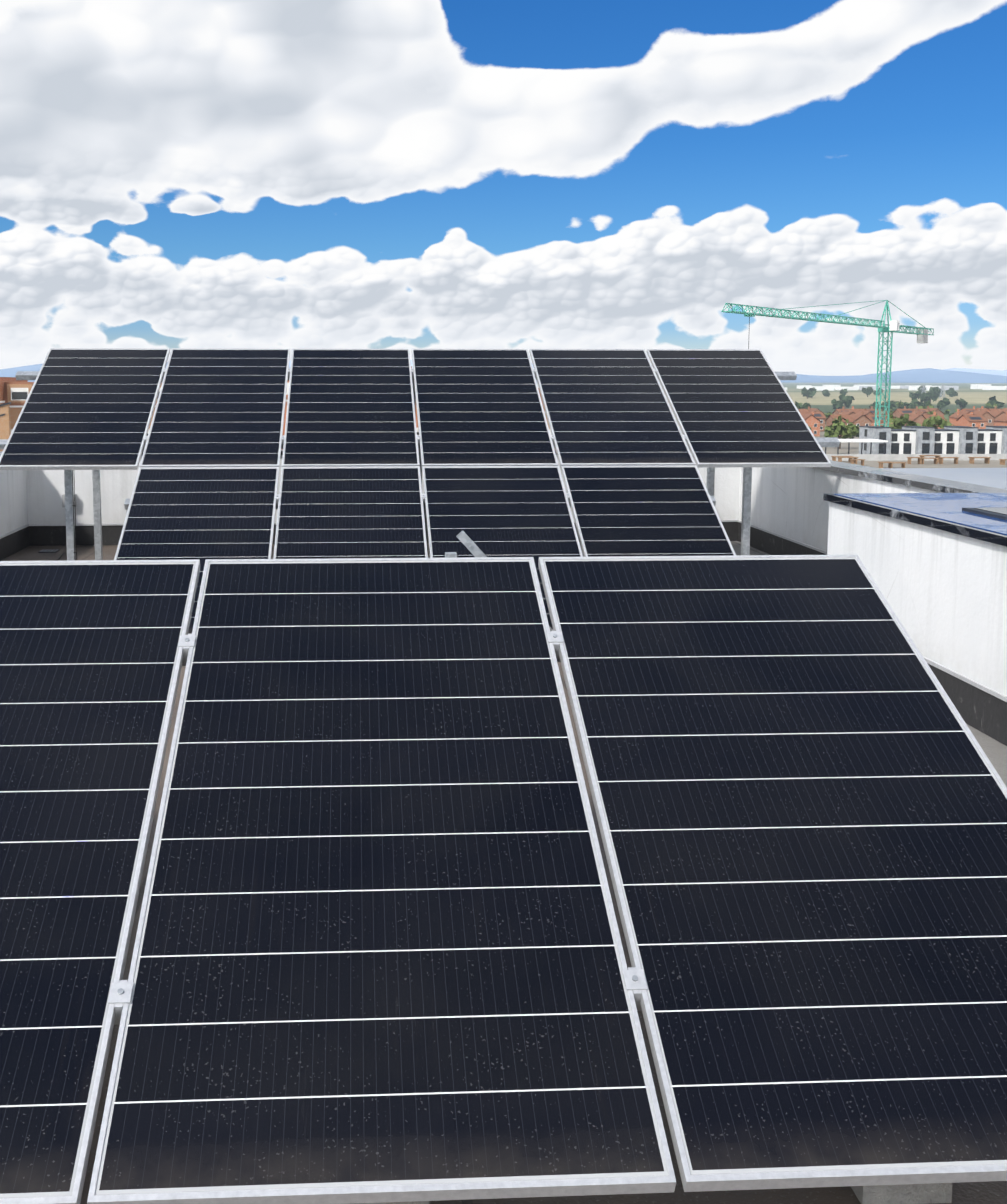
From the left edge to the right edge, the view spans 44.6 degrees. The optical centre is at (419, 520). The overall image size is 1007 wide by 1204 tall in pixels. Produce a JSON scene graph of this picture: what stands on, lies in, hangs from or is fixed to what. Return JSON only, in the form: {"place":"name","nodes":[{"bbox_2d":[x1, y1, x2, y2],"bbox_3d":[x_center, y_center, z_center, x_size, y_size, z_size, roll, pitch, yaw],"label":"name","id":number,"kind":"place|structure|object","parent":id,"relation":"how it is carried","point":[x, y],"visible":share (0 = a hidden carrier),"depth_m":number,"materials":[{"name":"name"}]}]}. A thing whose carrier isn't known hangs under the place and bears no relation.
{"place":"outdoors","nodes":[
{"label":"outdoors","id":0,"kind":"place"},
{"bbox_2d":[0,402,10,450],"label":"building with tank","id":1,"kind":"structure","parent":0,"point":[5,431],"depth_m":104.02,"materials":[{"name":"paint"}]},
{"bbox_2d":[0,362,1006,382],"bbox_3d":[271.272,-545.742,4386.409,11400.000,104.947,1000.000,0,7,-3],"label":"mountain range","id":2,"kind":"structure","parent":0,"point":[928,375],"depth_m":4281.79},
{"bbox_2d":[0,0,1006,375],"label":"sky","id":3,"kind":"structure","parent":0,"point":[240,174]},
{"bbox_2d":[1,541,1006,1203],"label":"terrace floor","id":4,"kind":"structure","parent":0,"point":[989,1191],"depth_m":2.90,"materials":[{"name":"grey concrete"}]},
{"bbox_2d":[38,549,59,552],"bbox_3d":[-3.926,0.324,12.953,0.180,0.014,0.180,0,7,-3],"label":"roof drain","id":5,"kind":"object","parent":4,"relation":"on","point":[49,551],"visible":1,"depth_m":12.90,"materials":[{"name":"grey metal"}]},
{"bbox_2d":[57,470,77,560],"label":"dc string cables","id":6,"kind":"object","parent":4,"relation":"on","point":[73,505],"visible":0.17,"depth_m":10.31,"materials":[{"name":"black plastic"}]},
{"bbox_2d":[0,348,839,634],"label":"solar panels","id":7,"kind":"object","parent":4,"relation":"on","point":[360,457],"visible":0.81,"depth_m":10.35,"materials":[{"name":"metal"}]},
{"bbox_2d":[0,531,1006,1203],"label":"solar panels","id":8,"kind":"object","parent":4,"relation":"on","point":[378,957],"visible":1,"depth_m":3.00,"materials":[{"name":"glass"}]},
{"bbox_2d":[0,454,1006,695],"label":"parapet walls","id":9,"kind":"structure","parent":4,"relation":"on","point":[944,593],"depth_m":7.63,"materials":[{"name":"white paint"}]},
{"bbox_2d":[62,494,76,506],"bbox_3d":[-3.818,-0.123,13.336,0.140,0.325,0.069,0,7,-3],"label":"electrical box","id":10,"kind":"object","parent":9,"relation":"attached to","point":[63,500],"visible":0.21,"depth_m":13.29,"materials":[{"name":"grey plastic"}]},
{"bbox_2d":[0,449,1006,546],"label":"wall caps","id":11,"kind":"object","parent":9,"relation":"on","point":[942,511],"depth_m":7.73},
{"bbox_2d":[962,507,1006,519],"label":"skylight","id":12,"kind":"object","parent":11,"relation":"on","point":[1000,513],"visible":0.75,"depth_m":6.98,"materials":[{"name":"grey metal"}]},
{"bbox_2d":[0,520,1006,745],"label":"floor","id":13,"kind":"structure","parent":9,"relation":"attached to","point":[980,707],"depth_m":12.29,"materials":[{"name":"concrete"}]},
{"bbox_2d":[289,360,1006,375],"bbox_3d":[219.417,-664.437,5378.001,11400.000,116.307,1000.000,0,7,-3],"label":"mountain range","id":14,"kind":"structure","parent":0,"point":[996,372],"depth_m":5537.76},
{"bbox_2d":[537,382,1006,467],"bbox_3d":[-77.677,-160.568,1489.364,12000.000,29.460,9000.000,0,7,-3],"label":"ground","id":15,"kind":"structure","parent":0,"point":[976,398],"depth_m":1278.43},
{"bbox_2d":[0,366,672,448],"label":"apartment blocks","id":16,"kind":"structure","parent":15,"relation":"on","point":[14,391],"depth_m":140.22,"materials":[{"name":"orange brick"}]},
{"bbox_2d":[537,384,1006,390],"bbox_3d":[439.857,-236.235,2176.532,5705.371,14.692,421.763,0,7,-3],"label":"distant town","id":17,"kind":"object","parent":15,"relation":"on","point":[908,387],"visible":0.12,"depth_m":2076.10,"materials":[{"name":"white"}]},
{"bbox_2d":[721,300,933,426],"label":"tower crane","id":18,"kind":"object","parent":15,"relation":"on","point":[921,333],"visible":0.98,"depth_m":251.30,"materials":[{"name":"teal paint"}]},
{"bbox_2d":[825,439,887,453],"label":"car port canopy","id":19,"kind":"object","parent":15,"relation":"on","point":[859,440],"visible":0.48,"depth_m":216.56,"materials":[{"name":"white metal"}]},
{"bbox_2d":[797,406,964,448],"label":"trees","id":20,"kind":"object","parent":15,"relation":"on","point":[837,427],"visible":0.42,"depth_m":264.48,"materials":[{"name":"green plant"}]},
{"bbox_2d":[791,386,1004,414],"bbox_3d":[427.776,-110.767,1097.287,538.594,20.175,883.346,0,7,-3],"label":"trees","id":21,"kind":"object","parent":15,"relation":"on","point":[933,393],"visible":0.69,"depth_m":1006.69,"materials":[{"name":"green plant"}]},
{"bbox_2d":[798,406,1006,435],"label":"townhouses","id":22,"kind":"structure","parent":15,"relation":"on","point":[815,419],"depth_m":497.56,"materials":[{"name":"brown brick"}]},
{"bbox_2d":[826,454,1006,460],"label":"site wall","id":23,"kind":"structure","parent":15,"relation":"on","point":[884,457],"depth_m":213.80,"materials":[{"name":"concrete"}]},
{"bbox_2d":[859,426,1006,453],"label":"modern houses","id":24,"kind":"structure","parent":15,"relation":"on","point":[945,440],"depth_m":226.85,"materials":[{"name":"white paint"}]},
{"bbox_2d":[921,384,944,397],"bbox_3d":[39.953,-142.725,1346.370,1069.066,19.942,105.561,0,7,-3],"label":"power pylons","id":25,"kind":"object","parent":15,"relation":"on","point":[942,386],"visible":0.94,"depth_m":1332.76,"materials":[{"name":"silver metal"}]},
{"bbox_2d":[831,455,1006,467],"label":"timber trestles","id":26,"kind":"object","parent":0,"point":[936,458],"visible":0.71,"depth_m":204.52,"materials":[{"name":"brown wood"}]},
{"bbox_2d":[880,468,1006,489],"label":"neighbour roof","id":27,"kind":"structure","parent":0,"point":[993,477],"depth_m":13.11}
]}

